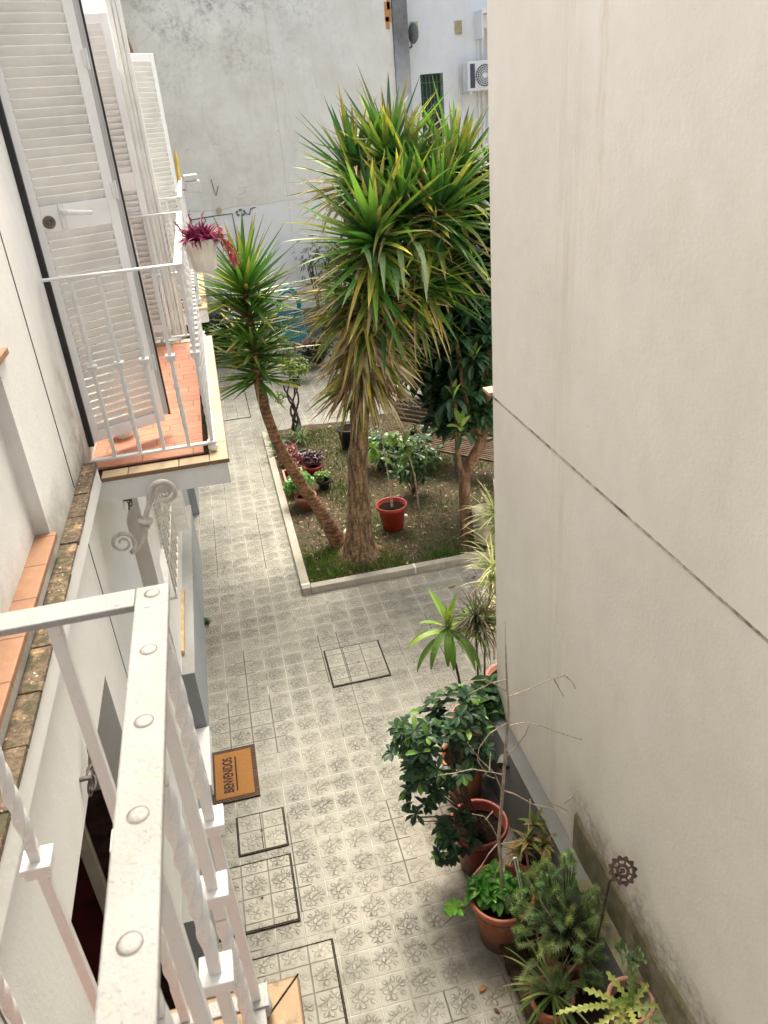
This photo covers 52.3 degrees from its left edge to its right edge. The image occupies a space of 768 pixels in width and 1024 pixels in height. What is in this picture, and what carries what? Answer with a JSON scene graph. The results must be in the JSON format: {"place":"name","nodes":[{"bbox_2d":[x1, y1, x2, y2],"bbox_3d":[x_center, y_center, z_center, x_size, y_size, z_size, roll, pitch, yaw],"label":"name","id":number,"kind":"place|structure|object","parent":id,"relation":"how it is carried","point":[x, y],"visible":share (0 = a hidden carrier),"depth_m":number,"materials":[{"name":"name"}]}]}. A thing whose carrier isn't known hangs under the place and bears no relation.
{"place":"outdoors","nodes":[
{"label":"outdoors","id":0,"kind":"place"},
{"bbox_2d":[109,414,132,438],"bbox_3d":[-1.565,-0.509,4.689,0.148,0.109,0.148,-10,28,-9],"label":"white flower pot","id":1,"kind":"object","parent":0,"point":[125,435],"visible":0.12,"depth_m":4.67,"materials":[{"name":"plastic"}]},
{"bbox_2d":[174,151,182,188],"bbox_3d":[-2.461,-3.697,9.597,0.060,1.332,0.129,17,35,35],"label":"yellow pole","id":2,"kind":"object","parent":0,"point":[177,166],"visible":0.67,"depth_m":9.38,"materials":[{"name":"yellow metal"}]},
{"bbox_2d":[193,317,585,1023],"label":"pavement","id":3,"kind":"structure","parent":0,"point":[377,887],"depth_m":6.98,"materials":[{"name":"tile"}]},
{"bbox_2d":[0,0,304,1023],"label":"apartment building","id":4,"kind":"structure","parent":3,"relation":"on","point":[116,892],"depth_m":3.61,"materials":[{"name":"white paint"}]},
{"bbox_2d":[0,347,57,728],"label":"window","id":5,"kind":"structure","parent":4,"relation":"in","point":[25,556],"depth_m":2.88,"materials":[{"name":"white tile"}]},
{"bbox_2d":[10,100,107,394],"bbox_3d":[-2.127,-1.900,4.892,0.065,2.270,2.400,-10,28,-9],"label":"balcony door","id":6,"kind":"structure","parent":4,"relation":"in","point":[10,100],"depth_m":5.70,"materials":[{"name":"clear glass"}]},
{"bbox_2d":[79,746,96,796],"bbox_3d":[-1.162,0.972,3.084,0.062,0.160,0.257,-10,28,-9],"label":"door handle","id":7,"kind":"object","parent":4,"relation":"attached to","point":[91,777],"visible":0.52,"depth_m":3.02,"materials":[{"name":"silver metal"}]},
{"bbox_2d":[123,499,132,509],"bbox_3d":[-1.735,-0.136,5.301,0.061,0.164,0.260,-10,28,-9],"label":"iron chain","id":8,"kind":"object","parent":4,"relation":"attached to","point":[128,501],"visible":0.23,"depth_m":5.22,"materials":[{"name":"grey metal"}]},
{"bbox_2d":[144,493,184,653],"bbox_3d":[-1.997,0.145,6.917,0.207,2.035,1.248,-10,28,-9],"label":"window","id":9,"kind":"structure","parent":4,"relation":"in","point":[163,512],"depth_m":6.92,"materials":[{"name":"white plastic"}]},
{"bbox_2d":[128,529,213,794],"bbox_3d":[-2.015,1.112,6.072,0.900,2.600,0.720,-10,28,-9],"label":"doorway","id":10,"kind":"structure","parent":4,"relation":"in","point":[204,735],"depth_m":6.74,"materials":[{"name":"white stone"}]},
{"bbox_2d":[182,173,200,192],"bbox_3d":[-2.321,-3.914,9.320,0.250,0.195,0.200,-10,28,-9],"label":"white box","id":11,"kind":"object","parent":4,"relation":"attached to","point":[192,183],"visible":0.96,"depth_m":9.24,"materials":[{"name":"plastic"}]},
{"bbox_2d":[171,210,241,272],"bbox_3d":[-1.024,-1.526,4.402,0.349,0.352,0.311,-24,33,-32],"label":"potted plant","id":12,"kind":"object","parent":4,"relation":"hanging from","point":[200,241],"visible":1,"depth_m":4.37,"materials":[{"name":"white plastic"}]},
{"bbox_2d":[204,618,210,625],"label":"weed","id":13,"kind":"object","parent":3,"relation":"on","point":[206,620],"visible":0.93,"depth_m":8.63,"materials":[{"name":"green plant"}]},
{"bbox_2d":[186,282,232,353],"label":"white wall","id":14,"kind":"structure","parent":3,"relation":"on","point":[210,300],"depth_m":17.61,"materials":[{"name":"white paint"}]},
{"bbox_2d":[186,307,237,363],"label":"courtyard shrub","id":15,"kind":"object","parent":3,"relation":"on","point":[215,316],"visible":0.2,"depth_m":17.21,"materials":[{"name":"green plant"}]},
{"bbox_2d":[220,389,250,420],"bbox_3d":[-2.911,-2.079,15.123,0.550,0.010,1.720,-10,28,-9],"label":"manhole cover","id":16,"kind":"object","parent":3,"relation":"on","point":[236,408],"visible":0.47,"depth_m":14.98,"materials":[{"name":"tile"}]},
{"bbox_2d":[212,744,260,805],"bbox_3d":[-1.269,2.216,6.625,0.394,0.017,0.605,-10,28,-9],"label":"doormat","id":17,"kind":"object","parent":3,"relation":"on","point":[235,775],"visible":1,"depth_m":6.60,"materials":[{"name":"orange fabric"}]},
{"bbox_2d":[230,347,244,364],"bbox_3d":[-3.255,-3.482,17.500,0.408,0.350,0.408,-10,28,-9],"label":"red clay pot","id":18,"kind":"object","parent":3,"relation":"on","point":[236,349],"visible":0.09,"depth_m":17.47,"materials":[{"name":"ceramic"}]},
{"bbox_2d":[216,853,300,941],"bbox_3d":[-0.921,2.736,5.581,0.587,0.010,0.573,-10,28,-9],"label":"manhole cover","id":19,"kind":"object","parent":3,"relation":"on","point":[266,893],"visible":0.66,"depth_m":5.58,"materials":[{"name":"tile"}]},
{"bbox_2d":[236,807,288,857],"bbox_3d":[-0.949,2.479,6.076,0.384,0.010,0.385,-10,28,-9],"label":"manhole cover","id":20,"kind":"object","parent":3,"relation":"on","point":[260,832],"visible":1,"depth_m":6.06,"materials":[{"name":"tile"}]},
{"bbox_2d":[120,0,412,343],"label":"stained building","id":21,"kind":"structure","parent":3,"relation":"on","point":[242,83],"depth_m":16.76,"materials":[{"name":"grey paint"}]},
{"bbox_2d":[230,938,348,1023],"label":"manhole cover","id":22,"kind":"object","parent":3,"relation":"on","point":[314,966],"visible":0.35,"depth_m":5.04,"materials":[{"name":"tile"}]},
{"bbox_2d":[276,287,307,357],"bbox_3d":[-2.054,-4.258,17.562,0.569,1.476,0.684,-10,28,-9],"label":"acapulco chair","id":23,"kind":"object","parent":3,"relation":"on","point":[299,306],"visible":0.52,"depth_m":17.66,"materials":[{"name":"metal"}]},
{"bbox_2d":[276,357,310,381],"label":"courtyard shrub","id":24,"kind":"object","parent":3,"relation":"on","point":[303,365],"visible":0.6,"depth_m":15.86,"materials":[{"name":"green plant"}]},
{"bbox_2d":[291,336,334,366],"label":"courtyard shrub","id":25,"kind":"object","parent":3,"relation":"on","point":[309,353],"visible":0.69,"depth_m":16.60,"materials":[{"name":"green plant"}]},
{"bbox_2d":[292,230,336,339],"bbox_3d":[-1.476,-5.204,18.128,1.121,2.535,0.653,-10,28,-9],"label":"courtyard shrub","id":26,"kind":"object","parent":3,"relation":"on","point":[312,266],"visible":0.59,"depth_m":17.88,"materials":[{"name":"green plant"}]},
{"bbox_2d":[324,243,348,299],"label":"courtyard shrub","id":27,"kind":"object","parent":3,"relation":"on","point":[330,258],"visible":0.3,"depth_m":17.95,"materials":[{"name":"green plant"}]},
{"bbox_2d":[323,640,391,687],"bbox_3d":[-0.276,1.506,7.820,0.582,0.010,0.600,-10,28,-9],"label":"manhole cover","id":28,"kind":"object","parent":3,"relation":"on","point":[355,663],"visible":1,"depth_m":7.80,"materials":[{"name":"tile"}]},
{"bbox_2d":[262,431,493,594],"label":"garden kerb","id":29,"kind":"structure","parent":3,"relation":"on","point":[307,586],"depth_m":9.25,"materials":[{"name":"concrete"}]},
{"bbox_2d":[269,402,493,582],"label":"soil","id":30,"kind":"structure","parent":3,"relation":"on","point":[455,517],"depth_m":10.82,"materials":[{"name":"brown soil"}]},
{"bbox_2d":[194,212,344,548],"bbox_3d":[-1.370,-1.189,8.891,1.561,4.202,1.541,17,35,36],"label":"yucca tree","id":31,"kind":"object","parent":30,"relation":"on","point":[248,302],"visible":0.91,"depth_m":8.44,"materials":[{"name":"green plant"}]},
{"bbox_2d":[262,423,308,457],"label":"succulent clump","id":32,"kind":"object","parent":30,"relation":"on","point":[297,434],"visible":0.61,"depth_m":12.96,"materials":[{"name":"green plant"}]},
{"bbox_2d":[276,442,303,464],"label":"red leaved plant","id":33,"kind":"object","parent":30,"relation":"on","point":[296,455],"visible":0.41,"depth_m":11.94,"materials":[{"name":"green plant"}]},
{"bbox_2d":[275,340,306,431],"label":"twisted shrub","id":34,"kind":"object","parent":30,"relation":"on","point":[294,415],"visible":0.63,"depth_m":13.16,"materials":[{"name":"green plant"}]},
{"bbox_2d":[282,467,301,497],"bbox_3d":[-1.292,-0.422,11.401,0.294,0.192,0.644,-10,28,-9],"label":"window box","id":35,"kind":"object","parent":30,"relation":"on","point":[286,475],"visible":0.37,"depth_m":11.52,"materials":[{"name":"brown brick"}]},
{"bbox_2d":[283,470,315,511],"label":"geranium","id":36,"kind":"object","parent":30,"relation":"on","point":[289,486],"visible":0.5,"depth_m":10.71,"materials":[{"name":"plant"}]},
{"bbox_2d":[298,449,310,461],"bbox_3d":[-1.236,-0.883,12.264,0.208,0.200,0.208,-10,28,-9],"label":"black nursery pot","id":37,"kind":"object","parent":30,"relation":"on","point":[302,451],"visible":0.22,"depth_m":12.29,"materials":[{"name":"plastic"}]},
{"bbox_2d":[301,448,325,476],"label":"purple plant","id":38,"kind":"object","parent":30,"relation":"on","point":[313,466],"visible":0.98,"depth_m":11.67,"materials":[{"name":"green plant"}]},
{"bbox_2d":[313,470,330,490],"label":"potted herb","id":39,"kind":"object","parent":30,"relation":"on","point":[322,481],"visible":0.98,"depth_m":11.26,"materials":[{"name":"plant"}]},
{"bbox_2d":[336,423,349,449],"bbox_3d":[-0.571,-1.192,12.568,0.368,0.360,0.368,-10,28,-9],"label":"black tub","id":40,"kind":"object","parent":30,"relation":"on","point":[344,437],"visible":0.56,"depth_m":12.48,"materials":[{"name":"plastic"}]},
{"bbox_2d":[368,426,398,469],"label":"garden shrub","id":41,"kind":"object","parent":30,"relation":"on","point":[379,446],"visible":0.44,"depth_m":11.50,"materials":[{"name":"green plant"}]},
{"bbox_2d":[277,62,490,563],"bbox_3d":[0.408,-1.862,8.462,2.999,5.376,2.551,-10,28,-9],"label":"yucca tree","id":42,"kind":"object","parent":30,"relation":"on","point":[383,165],"visible":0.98,"depth_m":7.73,"materials":[{"name":"green plant"}]},
{"bbox_2d":[274,412,493,582],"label":"grass","id":43,"kind":"structure","parent":30,"relation":"on","point":[330,574],"depth_m":9.84,"materials":[{"name":"green plant"}]},
{"bbox_2d":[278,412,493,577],"bbox_3d":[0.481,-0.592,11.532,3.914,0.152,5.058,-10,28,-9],"label":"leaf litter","id":44,"kind":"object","parent":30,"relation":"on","point":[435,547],"visible":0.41,"depth_m":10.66,"materials":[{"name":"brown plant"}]},
{"bbox_2d":[375,424,406,532],"bbox_3d":[0.053,-0.541,9.750,0.408,1.706,0.408,-10,28,-9],"label":"red flower pot","id":45,"kind":"object","parent":30,"relation":"on","point":[391,510],"visible":0.99,"depth_m":9.97,"materials":[{"name":"ceramic"}]},
{"bbox_2d":[368,429,419,508],"bbox_3d":[0.142,-0.463,10.034,0.685,1.286,0.422,-10,28,-9],"label":"young tree","id":46,"kind":"object","parent":30,"relation":"on","point":[405,445],"visible":0.99,"depth_m":9.82,"materials":[{"name":"green plant"}]},
{"bbox_2d":[380,435,442,494],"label":"garden shrub","id":47,"kind":"object","parent":30,"relation":"on","point":[398,468],"visible":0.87,"depth_m":10.69,"materials":[{"name":"green plant"}]},
{"bbox_2d":[380,424,452,467],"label":"garden shrub","id":48,"kind":"object","parent":30,"relation":"on","point":[427,451],"visible":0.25,"depth_m":11.50,"materials":[{"name":"green plant"}]},
{"bbox_2d":[376,397,493,477],"bbox_3d":[1.201,-0.973,11.352,2.848,0.898,0.732,14,33,32],"label":"slatted bench","id":49,"kind":"object","parent":30,"relation":"on","point":[466,447],"visible":0.23,"depth_m":11.46,"materials":[{"name":"wood"}]},
{"bbox_2d":[392,145,492,539],"bbox_3d":[0.947,-1.892,9.325,1.963,4.540,2.122,-10,28,-9],"label":"loquat tree","id":50,"kind":"object","parent":30,"relation":"on","point":[455,395],"visible":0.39,"depth_m":8.84,"materials":[{"name":"green plant"}]},
{"bbox_2d":[472,503,494,545],"bbox_3d":[1.227,0.161,9.578,0.290,0.450,0.290,-10,28,-9],"label":"stone planter","id":51,"kind":"object","parent":30,"relation":"on","point":[484,532],"visible":0.45,"depth_m":9.50,"materials":[{"name":"beige stone"}]},
{"bbox_2d":[382,683,508,876],"bbox_3d":[0.428,1.898,5.321,0.830,1.521,0.689,-10,28,-9],"label":"potted shrub","id":52,"kind":"object","parent":3,"relation":"on","point":[467,831],"visible":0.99,"depth_m":5.14,"materials":[{"name":"green plant"}]},
{"bbox_2d":[407,0,489,279],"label":"white back building","id":53,"kind":"structure","parent":3,"relation":"on","point":[452,36],"depth_m":17.37,"materials":[{"name":"clear paint"}]},
{"bbox_2d":[408,23,418,48],"bbox_3d":[0.607,-10.299,16.913,0.103,0.465,0.334,-22,32,-29],"label":"satellite dish","id":54,"kind":"object","parent":53,"relation":"attached to","point":[413,33],"visible":0.97,"depth_m":16.85,"materials":[{"name":"metal"}]},
{"bbox_2d":[420,73,443,156],"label":"window","id":55,"kind":"structure","parent":53,"relation":"in","point":[427,84],"depth_m":17.82,"materials":[{"name":"black glass"}]},
{"bbox_2d":[458,60,487,108],"bbox_3d":[2.176,-9.582,17.545,0.890,0.930,0.550,-10,28,-9],"label":"air conditioner","id":56,"kind":"object","parent":53,"relation":"attached to","point":[475,75],"visible":0.65,"depth_m":17.24,"materials":[{"name":"white plastic"}]},
{"bbox_2d":[407,589,495,803],"bbox_3d":[0.524,1.427,6.159,0.697,1.564,0.886,6,29,20],"label":"corn plant","id":57,"kind":"object","parent":3,"relation":"on","point":[475,784],"visible":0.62,"depth_m":6.04,"materials":[{"name":"green plant"}]},
{"bbox_2d":[450,674,504,739],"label":"potted shrub","id":58,"kind":"object","parent":3,"relation":"on","point":[491,702],"visible":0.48,"depth_m":5.94,"materials":[{"name":"green plant"}]},
{"bbox_2d":[438,581,496,682],"bbox_3d":[0.769,1.039,6.231,0.733,1.266,0.657,-22,32,-29],"label":"dragon tree","id":59,"kind":"object","parent":58,"relation":"in","point":[480,623],"visible":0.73,"depth_m":6.06,"materials":[{"name":"green plant"}]},
{"bbox_2d":[458,479,496,682],"bbox_3d":[1.069,0.721,7.558,0.808,1.433,2.334,-1,28,8],"label":"spiky plant","id":60,"kind":"object","parent":3,"relation":"on","point":[491,670],"visible":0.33,"depth_m":7.90,"materials":[{"name":"green plant"}]},
{"bbox_2d":[440,859,535,954],"bbox_3d":[0.680,2.553,5.068,0.595,0.558,0.431,0,28,10],"label":"potted plant","id":61,"kind":"object","parent":3,"relation":"on","point":[485,897],"visible":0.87,"depth_m":4.94,"materials":[{"name":"green plant"}]},
{"bbox_2d":[436,620,581,887],"bbox_3d":[0.731,1.525,4.491,0.854,2.200,0.146,-7,28,-4],"label":"bare sapling","id":62,"kind":"object","parent":61,"relation":"in","point":[498,834],"visible":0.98,"depth_m":4.47,"materials":[{"name":"plant"}]},
{"bbox_2d":[513,857,525,898],"bbox_3d":[0.839,2.315,4.864,0.064,0.464,0.067,-24,33,-32],"label":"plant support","id":63,"kind":"object","parent":61,"relation":"in","point":[514,858],"visible":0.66,"depth_m":4.81,"materials":[{"name":"white plastic"}]},
{"bbox_2d":[504,807,556,911],"bbox_3d":[0.954,2.350,5.138,0.385,0.810,0.326,-10,28,-9],"label":"aloe plant","id":64,"kind":"object","parent":3,"relation":"on","point":[537,848],"visible":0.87,"depth_m":5.01,"materials":[{"name":"green plant"}]},
{"bbox_2d":[500,923,609,1023],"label":"plant shelf","id":65,"kind":"object","parent":3,"relation":"on","point":[514,969],"visible":0.27,"depth_m":4.78,"materials":[{"name":"wood"}]},
{"bbox_2d":[525,846,539,952],"bbox_3d":[0.938,2.447,4.932,0.016,0.538,0.416,-6,28,-2],"label":"wooden stake","id":66,"kind":"object","parent":65,"relation":"on","point":[527,862],"visible":0.28,"depth_m":4.93,"materials":[{"name":"brown wood"}]},
{"bbox_2d":[496,935,594,1023],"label":"strap leaved plant","id":67,"kind":"object","parent":65,"relation":"on","point":[547,1004],"visible":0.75,"depth_m":4.44,"materials":[{"name":"green plant"}]},
{"bbox_2d":[504,846,609,1002],"bbox_3d":[0.997,2.357,4.526,0.636,1.084,0.769,-10,28,-9],"label":"feathery bush","id":68,"kind":"object","parent":65,"relation":"on","point":[562,933],"visible":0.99,"depth_m":4.41,"materials":[{"name":"green plant"}]},
{"bbox_2d":[591,855,636,964],"bbox_3d":[1.204,2.164,4.118,0.196,0.942,0.118,6,29,20],"label":"rusty ornament","id":69,"kind":"object","parent":68,"relation":"in","point":[625,859],"visible":0.98,"depth_m":3.92,"materials":[{"name":"metal"}]},
{"bbox_2d":[555,962,664,1023],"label":"fishbone cactus","id":70,"kind":"object","parent":65,"relation":"on","point":[621,997],"visible":0.96,"depth_m":4.01,"materials":[{"name":"pink clay"},{"name":"leaf"},{"name":"soil"}]},
{"bbox_2d":[483,0,767,1023],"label":"corner building","id":71,"kind":"structure","parent":0,"point":[627,390],"depth_m":3.30,"materials":[{"name":"beige paint"}]},
{"bbox_2d":[614,937,647,970],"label":"weed","id":72,"kind":"object","parent":71,"relation":"attached to","point":[620,946],"visible":0.97,"depth_m":4.07,"materials":[{"name":"green plant"}]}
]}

